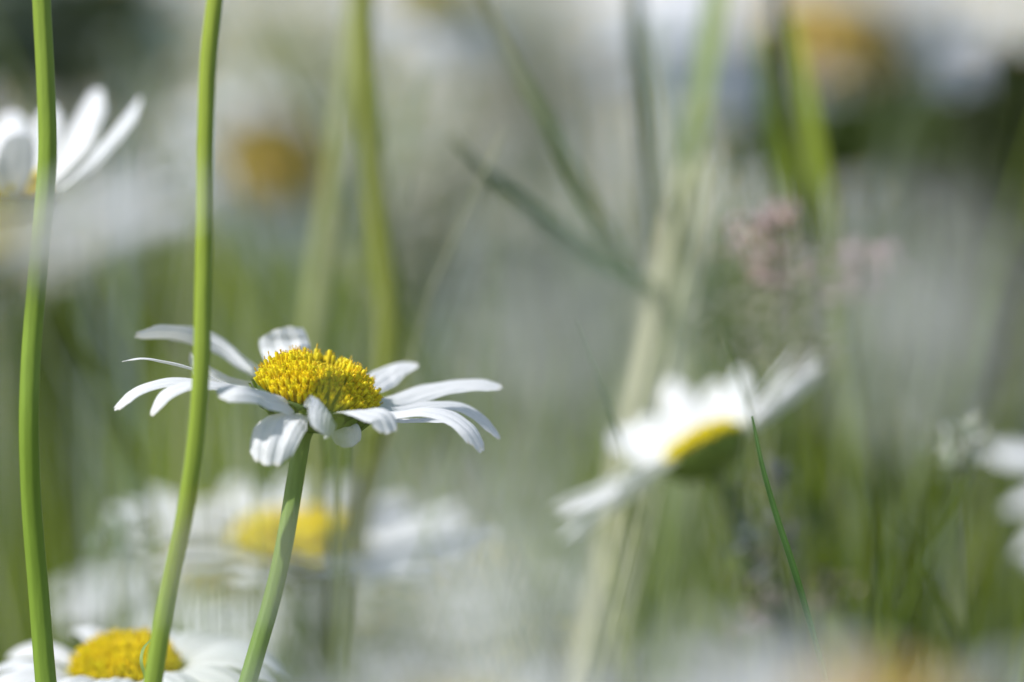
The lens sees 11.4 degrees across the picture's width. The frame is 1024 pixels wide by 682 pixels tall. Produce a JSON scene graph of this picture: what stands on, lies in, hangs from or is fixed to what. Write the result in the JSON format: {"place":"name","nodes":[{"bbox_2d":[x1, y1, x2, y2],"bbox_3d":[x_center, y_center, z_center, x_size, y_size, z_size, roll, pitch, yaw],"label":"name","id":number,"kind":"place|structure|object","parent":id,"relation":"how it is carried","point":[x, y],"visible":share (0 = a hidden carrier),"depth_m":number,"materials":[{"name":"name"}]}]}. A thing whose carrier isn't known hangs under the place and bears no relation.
{"place":"outdoors","nodes":[
{"label":"outdoors","id":0,"kind":"place"},
{"bbox_2d":[91,507,163,630],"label":"seed head grass","id":1,"kind":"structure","parent":0,"point":[138,534],"depth_m":0.72,"materials":[{"name":"plant"}]},
{"bbox_2d":[125,267,614,681],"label":"daisy","id":2,"kind":"object","parent":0,"point":[554,337],"visible":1,"depth_m":0.36,"materials":[{"name":"plant"}]},
{"bbox_2d":[277,595,531,671],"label":"daisy","id":3,"kind":"object","parent":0,"point":[361,629],"visible":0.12,"depth_m":0.83,"materials":[{"name":"white plant"}]},
{"bbox_2d":[349,428,597,578],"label":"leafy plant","id":4,"kind":"object","parent":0,"point":[474,498],"visible":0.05,"depth_m":1.20,"materials":[{"name":"green plant"}]},
{"bbox_2d":[361,552,656,649],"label":"daisy","id":5,"kind":"object","parent":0,"point":[513,589],"visible":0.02,"depth_m":0.84,"materials":[{"name":"white plant"}]},
{"bbox_2d":[0,0,1023,660],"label":"meadow grass","id":6,"kind":"structure","parent":0,"point":[174,222],"depth_m":2.97,"materials":[{"name":"green plant"}]},
{"bbox_2d":[467,224,659,632],"bbox_3d":[0.007,0.191,0.999,0.044,0.430,0.036,2,6,20],"label":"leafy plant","id":7,"kind":"object","parent":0,"point":[606,285],"visible":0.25,"depth_m":0.98,"materials":[{"name":"green plant"}]},
{"bbox_2d":[479,0,726,653],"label":"wild grass","id":8,"kind":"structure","parent":0,"point":[577,178],"depth_m":0.73,"materials":[{"name":"green plant"}]},
{"bbox_2d":[648,16,695,681],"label":"wild grass","id":9,"kind":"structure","parent":0,"point":[669,137],"depth_m":0.77,"materials":[{"name":"green plant"}]},
{"bbox_2d":[657,0,726,678],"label":"wild grass","id":10,"kind":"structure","parent":0,"point":[708,40],"depth_m":0.76,"materials":[{"name":"green plant"}]},
{"bbox_2d":[725,572,792,671],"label":"seed head grass","id":11,"kind":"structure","parent":0,"point":[758,619],"depth_m":0.71,"materials":[{"name":"plant"}]},
{"bbox_2d":[715,198,814,681],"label":"seed head grass","id":12,"kind":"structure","parent":0,"point":[771,276],"depth_m":0.72,"materials":[{"name":"plant"}]},
{"bbox_2d":[724,455,817,679],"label":"seed head grass","id":13,"kind":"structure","parent":0,"point":[777,478],"depth_m":0.71,"materials":[{"name":"plant"}]},
{"bbox_2d":[693,251,871,647],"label":"seed head grass","id":14,"kind":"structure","parent":0,"point":[786,325],"depth_m":0.74,"materials":[{"name":"plant"}]},
{"bbox_2d":[755,33,833,665],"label":"wild grass","id":15,"kind":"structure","parent":0,"point":[777,138],"depth_m":0.76,"materials":[{"name":"green plant"}]},
{"bbox_2d":[787,16,863,655],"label":"wild grass","id":16,"kind":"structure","parent":0,"point":[817,168],"depth_m":0.76,"materials":[{"name":"green plant"}]},
{"bbox_2d":[719,391,974,681],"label":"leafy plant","id":17,"kind":"object","parent":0,"point":[944,472],"visible":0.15,"depth_m":0.87,"materials":[{"name":"green plant"}]},
{"bbox_2d":[923,410,987,681],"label":"seed head grass","id":18,"kind":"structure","parent":0,"point":[961,447],"depth_m":0.71,"materials":[{"name":"plant"}]},
{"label":"ground","id":19,"kind":"structure","parent":0,"visible":0},
{"bbox_2d":[19,0,56,681],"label":"flower stem","id":20,"kind":"object","parent":19,"relation":"on","point":[38,593],"visible":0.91,"depth_m":0.65,"materials":[{"name":"green plant"}]},
{"bbox_2d":[0,89,140,229],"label":"daisy","id":21,"kind":"object","parent":19,"relation":"on","point":[80,156],"visible":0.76,"depth_m":0.70,"materials":[{"name":"white plant"}]},
{"bbox_2d":[0,168,199,308],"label":"daisy","id":22,"kind":"object","parent":19,"relation":"on","point":[24,261],"visible":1,"depth_m":0.48,"materials":[{"name":"white plant"}]},
{"bbox_2d":[0,0,204,664],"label":"leafy plant","id":23,"kind":"object","parent":19,"relation":"on","point":[177,33],"visible":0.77,"depth_m":0.97,"materials":[{"name":"green plant"}]},
{"bbox_2d":[0,261,212,607],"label":"leafy plant","id":24,"kind":"object","parent":19,"relation":"on","point":[177,349],"visible":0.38,"depth_m":1.00,"materials":[{"name":"green plant"}]},
{"bbox_2d":[60,289,171,629],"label":"wild plant","id":25,"kind":"object","parent":19,"relation":"on","point":[123,430],"visible":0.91,"depth_m":0.73,"materials":[{"name":"green plant"}]},
{"bbox_2d":[0,626,287,681],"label":"daisy","id":26,"kind":"object","parent":19,"relation":"on","point":[103,656],"visible":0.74,"depth_m":0.68,"materials":[{"name":"white plant"}]},
{"bbox_2d":[143,0,222,681],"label":"flower stem","id":27,"kind":"object","parent":19,"relation":"on","point":[154,670],"visible":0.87,"depth_m":0.64,"materials":[{"name":"green plant"}]},
{"bbox_2d":[51,562,380,672],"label":"daisy","id":28,"kind":"object","parent":19,"relation":"on","point":[237,621],"visible":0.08,"depth_m":0.79,"materials":[{"name":"white plant"}]},
{"bbox_2d":[108,538,336,681],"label":"daisy","id":29,"kind":"object","parent":19,"relation":"on","point":[221,562],"visible":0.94,"depth_m":0.44,"materials":[{"name":"white plant"}]},
{"bbox_2d":[136,213,360,486],"bbox_3d":[-0.052,0.187,1.068,0.044,0.427,0.043,2,6,16],"label":"leafy plant","id":30,"kind":"object","parent":19,"relation":"on","point":[283,300],"visible":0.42,"depth_m":1.05,"materials":[{"name":"green plant"}]},
{"bbox_2d":[0,89,516,680],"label":"grass tuft","id":31,"kind":"object","parent":19,"relation":"on","point":[184,441],"visible":0.45,"depth_m":0.75,"materials":[{"name":"green plant"}]},
{"bbox_2d":[162,75,362,503],"bbox_3d":[-0.051,0.181,0.953,0.046,0.462,0.036,6,8,43],"label":"daisy","id":32,"kind":"object","parent":19,"relation":"on","point":[307,173],"visible":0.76,"depth_m":0.92,"materials":[{"name":"white plant"}]},
{"bbox_2d":[177,0,396,490],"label":"leafy plant","id":33,"kind":"object","parent":19,"relation":"on","point":[298,33],"visible":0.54,"depth_m":1.09,"materials":[{"name":"plant"}]},
{"bbox_2d":[109,477,487,681],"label":"daisy","id":34,"kind":"object","parent":19,"relation":"on","point":[396,544],"visible":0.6,"depth_m":0.75,"materials":[{"name":"white plant"}]},
{"bbox_2d":[114,324,502,681],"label":"daisy","id":35,"kind":"object","parent":19,"relation":"on","point":[292,363],"visible":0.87,"depth_m":0.66,"materials":[{"name":"white plant"}]},
{"bbox_2d":[303,0,355,681],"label":"wild plant","id":36,"kind":"object","parent":19,"relation":"on","point":[330,209],"visible":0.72,"depth_m":0.75,"materials":[{"name":"plant"}]},
{"bbox_2d":[325,356,347,681],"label":"wild grass","id":37,"kind":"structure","parent":19,"relation":"on","point":[340,589],"depth_m":0.58,"materials":[{"name":"green plant"}]},
{"bbox_2d":[322,0,399,681],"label":"wild plant","id":38,"kind":"object","parent":19,"relation":"on","point":[372,171],"visible":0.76,"depth_m":0.73,"materials":[{"name":"green plant"}]},
{"bbox_2d":[194,492,579,681],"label":"daisy","id":39,"kind":"object","parent":19,"relation":"on","point":[480,606],"visible":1,"depth_m":0.38,"materials":[{"name":"plant"}]},
{"bbox_2d":[14,0,773,681],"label":"grass tuft","id":40,"kind":"object","parent":19,"relation":"on","point":[560,584],"visible":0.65,"depth_m":0.77,"materials":[{"name":"green plant"}]},
{"bbox_2d":[271,304,526,681],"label":"grass tuft","id":41,"kind":"object","parent":19,"relation":"on","point":[444,635],"visible":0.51,"depth_m":0.72,"materials":[{"name":"green plant"}]},
{"bbox_2d":[0,300,833,681],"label":"grass tuft","id":42,"kind":"object","parent":19,"relation":"on","point":[56,576],"visible":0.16,"depth_m":0.95,"materials":[{"name":"green plant"}]},
{"bbox_2d":[49,0,793,681],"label":"grass tuft","id":43,"kind":"object","parent":19,"relation":"on","point":[111,428],"visible":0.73,"depth_m":0.78,"materials":[{"name":"green plant"}]},
{"bbox_2d":[348,127,504,672],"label":"wild grass","id":44,"kind":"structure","parent":19,"relation":"on","point":[492,154],"depth_m":0.70,"materials":[{"name":"green plant"}]},
{"bbox_2d":[347,0,506,674],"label":"daisy","id":45,"kind":"object","parent":19,"relation":"on","point":[454,18],"visible":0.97,"depth_m":0.90,"materials":[{"name":"white plant"}]},
{"bbox_2d":[0,153,857,681],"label":"grass tuft","id":46,"kind":"object","parent":19,"relation":"on","point":[252,617],"visible":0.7,"depth_m":0.75,"materials":[{"name":"green plant"}]},
{"bbox_2d":[8,375,857,681],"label":"grass tuft","id":47,"kind":"object","parent":19,"relation":"on","point":[374,617],"visible":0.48,"depth_m":0.77,"materials":[{"name":"green plant"}]},
{"bbox_2d":[204,340,671,681],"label":"grass tuft","id":48,"kind":"object","parent":19,"relation":"on","point":[208,590],"visible":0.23,"depth_m":0.81,"materials":[{"name":"green plant"}]},
{"bbox_2d":[337,89,541,532],"bbox_3d":[-0.014,0.181,0.973,0.040,0.458,0.035,0,6,0],"label":"leafy plant","id":49,"kind":"object","parent":19,"relation":"on","point":[426,172],"visible":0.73,"depth_m":0.95,"materials":[{"name":"green plant"}]},
{"bbox_2d":[0,229,880,681],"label":"grass tuft","id":50,"kind":"object","parent":19,"relation":"on","point":[272,469],"visible":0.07,"depth_m":1.05,"materials":[{"name":"green plant"}]},
{"bbox_2d":[0,0,893,667],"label":"grass tuft","id":51,"kind":"object","parent":19,"relation":"on","point":[80,446],"visible":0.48,"depth_m":0.84,"materials":[{"name":"green plant"}]},
{"bbox_2d":[153,258,763,681],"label":"grass tuft","id":52,"kind":"object","parent":19,"relation":"on","point":[649,530],"visible":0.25,"depth_m":0.81,"materials":[{"name":"green plant"}]},
{"bbox_2d":[0,256,962,681],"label":"grass tuft","id":53,"kind":"object","parent":19,"relation":"on","point":[462,476],"visible":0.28,"depth_m":0.82,"materials":[{"name":"green plant"}]},
{"bbox_2d":[24,62,964,681],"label":"grass tuft","id":54,"kind":"object","parent":19,"relation":"on","point":[914,446],"visible":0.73,"depth_m":0.75,"materials":[{"name":"green plant"}]},
{"bbox_2d":[89,507,933,671],"bbox_3d":[0.044,0.215,1.016,0.258,0.379,0.047,0,6,0],"label":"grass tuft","id":55,"kind":"object","parent":19,"relation":"on","point":[565,628],"depth_m":1.01,"materials":[{"name":"green plant"}]},
{"bbox_2d":[0,0,1023,617],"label":"daisies","id":56,"kind":"object","parent":19,"relation":"on","point":[610,98],"visible":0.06,"depth_m":2.58,"materials":[{"name":"white plant"}]},
{"bbox_2d":[0,357,1023,681],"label":"grass tuft","id":57,"kind":"object","parent":19,"relation":"on","point":[968,595],"visible":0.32,"depth_m":0.83,"materials":[{"name":"green plant"}]},
{"bbox_2d":[0,0,1023,681],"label":"grass tuft","id":58,"kind":"object","parent":19,"relation":"on","point":[518,446],"visible":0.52,"depth_m":0.86,"materials":[{"name":"green plant"}]},
{"bbox_2d":[0,0,1023,681],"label":"grass tuft","id":59,"kind":"object","parent":19,"relation":"on","point":[404,666],"visible":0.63,"depth_m":0.78,"materials":[{"name":"green plant"}]},
{"bbox_2d":[0,224,1023,681],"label":"grass tuft","id":60,"kind":"object","parent":19,"relation":"on","point":[548,550],"visible":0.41,"depth_m":0.80,"materials":[{"name":"green plant"}]},
{"bbox_2d":[0,286,1023,681],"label":"grass tuft","id":61,"kind":"object","parent":19,"relation":"on","point":[512,540],"visible":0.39,"depth_m":0.78,"materials":[{"name":"green plant"}]},
{"bbox_2d":[2,0,1023,681],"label":"grass tuft","id":62,"kind":"object","parent":19,"relation":"on","point":[752,368],"visible":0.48,"depth_m":0.83,"materials":[{"name":"green plant"}]},
{"bbox_2d":[349,633,682,681],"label":"daisy","id":63,"kind":"object","parent":19,"relation":"on","point":[426,652],"visible":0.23,"depth_m":0.81,"materials":[{"name":"white plant"}]},
{"bbox_2d":[406,0,628,467],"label":"leafy plant","id":64,"kind":"object","parent":19,"relation":"on","point":[540,22],"visible":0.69,"depth_m":1.34,"materials":[{"name":"plant"}]},
{"bbox_2d":[125,395,959,681],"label":"grass tuft","id":65,"kind":"object","parent":19,"relation":"on","point":[682,671],"visible":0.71,"depth_m":0.74,"materials":[{"name":"green plant"}]},
{"bbox_2d":[136,409,950,681],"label":"grass tuft","id":66,"kind":"object","parent":19,"relation":"on","point":[857,664],"visible":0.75,"depth_m":0.75,"materials":[{"name":"green plant"}]},
{"bbox_2d":[230,188,876,681],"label":"grass tuft","id":67,"kind":"object","parent":19,"relation":"on","point":[518,660],"visible":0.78,"depth_m":0.75,"materials":[{"name":"green plant"}]},
{"bbox_2d":[159,344,977,681],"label":"grass tuft","id":68,"kind":"object","parent":19,"relation":"on","point":[845,662],"visible":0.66,"depth_m":0.73,"materials":[{"name":"green plant"}]},
{"bbox_2d":[152,85,1023,681],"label":"grass tuft","id":69,"kind":"object","parent":19,"relation":"on","point":[566,433],"visible":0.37,"depth_m":0.81,"materials":[{"name":"green plant"}]},
{"bbox_2d":[185,403,1023,681],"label":"grass tuft","id":70,"kind":"object","parent":19,"relation":"on","point":[642,634],"visible":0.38,"depth_m":0.79,"materials":[{"name":"green plant"}]},
{"bbox_2d":[206,243,1016,681],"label":"grass tuft","id":71,"kind":"object","parent":19,"relation":"on","point":[696,491],"visible":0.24,"depth_m":0.84,"materials":[{"name":"green plant"}]},
{"bbox_2d":[579,329,657,679],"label":"wild grass","id":72,"kind":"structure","parent":19,"relation":"on","point":[643,578],"depth_m":0.75,"materials":[{"name":"green plant"}]},
{"bbox_2d":[214,0,1023,681],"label":"grass tuft","id":73,"kind":"object","parent":19,"relation":"on","point":[408,620],"visible":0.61,"depth_m":0.79,"materials":[{"name":"green plant"}]},
{"bbox_2d":[215,409,1023,681],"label":"grass tuft","id":74,"kind":"object","parent":19,"relation":"on","point":[548,529],"visible":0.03,"depth_m":0.93,"materials":[{"name":"green plant"}]},
{"bbox_2d":[250,439,989,681],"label":"grass tuft","id":75,"kind":"object","parent":19,"relation":"on","point":[661,642],"visible":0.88,"depth_m":0.72,"materials":[{"name":"green plant"}]},
{"bbox_2d":[562,161,685,681],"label":"straw grass","id":76,"kind":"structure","parent":19,"relation":"on","point":[634,372],"depth_m":0.74,"materials":[{"name":"plant"}]},
{"bbox_2d":[280,530,981,681],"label":"grass tuft","id":77,"kind":"object","parent":19,"relation":"on","point":[931,664],"visible":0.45,"depth_m":0.77,"materials":[{"name":"green plant"}]},
{"bbox_2d":[260,446,1022,681],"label":"grass tuft","id":78,"kind":"object","parent":19,"relation":"on","point":[554,673],"visible":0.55,"depth_m":0.76,"materials":[{"name":"green plant"}]},
{"bbox_2d":[581,161,704,681],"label":"straw grass","id":79,"kind":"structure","parent":19,"relation":"on","point":[647,397],"depth_m":0.74,"materials":[{"name":"plant"}]},
{"bbox_2d":[370,243,916,681],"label":"grass tuft","id":80,"kind":"object","parent":19,"relation":"on","point":[474,483],"visible":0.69,"depth_m":0.76,"materials":[{"name":"green plant"}]},
{"bbox_2d":[609,508,679,681],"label":"grass tuft","id":81,"kind":"object","parent":19,"relation":"on","point":[656,540],"visible":0.1,"depth_m":0.80,"materials":[{"name":"green plant"}]},
{"bbox_2d":[629,0,661,585],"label":"wild grass","id":82,"kind":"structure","parent":19,"relation":"on","point":[638,56],"depth_m":0.76,"materials":[{"name":"green plant"}]},
{"bbox_2d":[269,108,1023,666],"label":"grass tuft","id":83,"kind":"object","parent":19,"relation":"on","point":[551,558],"visible":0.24,"depth_m":0.86,"materials":[{"name":"green plant"}]},
{"bbox_2d":[601,161,720,681],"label":"straw grass","id":84,"kind":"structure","parent":19,"relation":"on","point":[648,492],"depth_m":0.74,"materials":[{"name":"plant"}]},
{"bbox_2d":[450,136,873,670],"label":"wild grass","id":85,"kind":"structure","parent":19,"relation":"on","point":[573,243],"depth_m":0.73,"materials":[{"name":"green plant"}]},
{"bbox_2d":[551,349,822,653],"bbox_3d":[0.028,0.216,0.748,0.030,0.434,0.062,6,8,43],"label":"daisy","id":86,"kind":"object","parent":19,"relation":"on","point":[688,438],"visible":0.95,"depth_m":0.72,"materials":[{"name":"white plant"}]},
{"bbox_2d":[628,518,883,674],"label":"grass tuft","id":87,"kind":"object","parent":19,"relation":"on","point":[696,615],"visible":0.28,"depth_m":0.81,"materials":[{"name":"green plant"}]},
{"bbox_2d":[721,332,799,645],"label":"wild grass","id":88,"kind":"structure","parent":19,"relation":"on","point":[780,541],"depth_m":0.69,"materials":[{"name":"green plant"}]},
{"bbox_2d":[649,644,894,681],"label":"daisy","id":89,"kind":"object","parent":19,"relation":"on","point":[804,663],"visible":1,"depth_m":0.43,"materials":[{"name":"white plant"}]},
{"bbox_2d":[685,210,873,658],"bbox_3d":[0.055,0.188,1.023,0.049,0.429,0.041,0,6,0],"label":"leafy plant","id":90,"kind":"object","parent":19,"relation":"on","point":[714,309],"visible":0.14,"depth_m":1.00,"materials":[{"name":"green plant"}]},
{"bbox_2d":[545,504,1014,675],"bbox_3d":[0.089,0.216,0.904,0.227,0.398,0.044,0,6,0],"label":"grass tuft","id":91,"kind":"object","parent":19,"relation":"on","point":[887,594],"visible":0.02,"depth_m":0.88,"materials":[{"name":"green plant"}]},
{"bbox_2d":[566,227,999,681],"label":"daisy","id":92,"kind":"object","parent":19,"relation":"on","point":[926,314],"visible":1,"depth_m":0.37,"materials":[{"name":"plant"}]},
{"bbox_2d":[751,416,821,653],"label":"wild grass","id":93,"kind":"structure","parent":19,"relation":"on","point":[794,570],"depth_m":0.66,"materials":[{"name":"green plant"}]},
{"bbox_2d":[592,0,1018,437],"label":"daisy","id":94,"kind":"object","parent":19,"relation":"on","point":[838,52],"visible":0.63,"depth_m":0.96,"materials":[{"name":"white plant"}]},
{"bbox_2d":[771,0,841,669],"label":"wild plant","id":95,"kind":"object","parent":19,"relation":"on","point":[787,103],"visible":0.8,"depth_m":0.77,"materials":[{"name":"green plant"}]},
{"bbox_2d":[781,566,861,657],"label":"seed head grass","id":96,"kind":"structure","parent":19,"relation":"on","point":[824,600],"depth_m":0.71,"materials":[{"name":"plant"}]},
{"bbox_2d":[811,237,907,676],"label":"seed head grass","id":97,"kind":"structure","parent":19,"relation":"on","point":[869,286],"depth_m":0.73,"materials":[{"name":"plant"}]},
{"bbox_2d":[712,67,1008,681],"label":"leafy plant","id":98,"kind":"object","parent":19,"relation":"on","point":[877,104],"visible":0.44,"depth_m":0.91,"materials":[{"name":"green plant"}]},
{"bbox_2d":[774,215,1023,681],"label":"grass tuft","id":99,"kind":"object","parent":19,"relation":"on","point":[945,550],"visible":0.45,"depth_m":0.81,"materials":[{"name":"green plant"}]},
{"bbox_2d":[840,193,978,626],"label":"leafy plant","id":100,"kind":"object","parent":19,"relation":"on","point":[923,207],"visible":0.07,"depth_m":0.94,"materials":[{"name":"green plant"}]},
{"bbox_2d":[881,473,971,675],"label":"wild plant","id":101,"kind":"object","parent":19,"relation":"on","point":[913,591],"visible":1,"depth_m":0.70,"materials":[{"name":"green plant"}]},
{"bbox_2d":[886,511,973,681],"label":"wild plant","id":102,"kind":"object","parent":19,"relation":"on","point":[958,643],"visible":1,"depth_m":0.71,"materials":[{"name":"green plant"}]},
{"bbox_2d":[881,574,1022,681],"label":"grass tuft","id":103,"kind":"object","parent":19,"relation":"on","point":[1015,669],"visible":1,"depth_m":0.70,"materials":[{"name":"green plant"}]},
{"bbox_2d":[913,35,1023,681],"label":"leafy plant","id":104,"kind":"object","parent":19,"relation":"on","point":[1010,78],"visible":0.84,"depth_m":0.85,"materials":[{"name":"green plant"}]},
{"bbox_2d":[985,444,1023,556],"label":"daisy","id":105,"kind":"object","parent":19,"relation":"on","point":[1008,454],"visible":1,"depth_m":0.77,"materials":[{"name":"white plant"}]}
]}

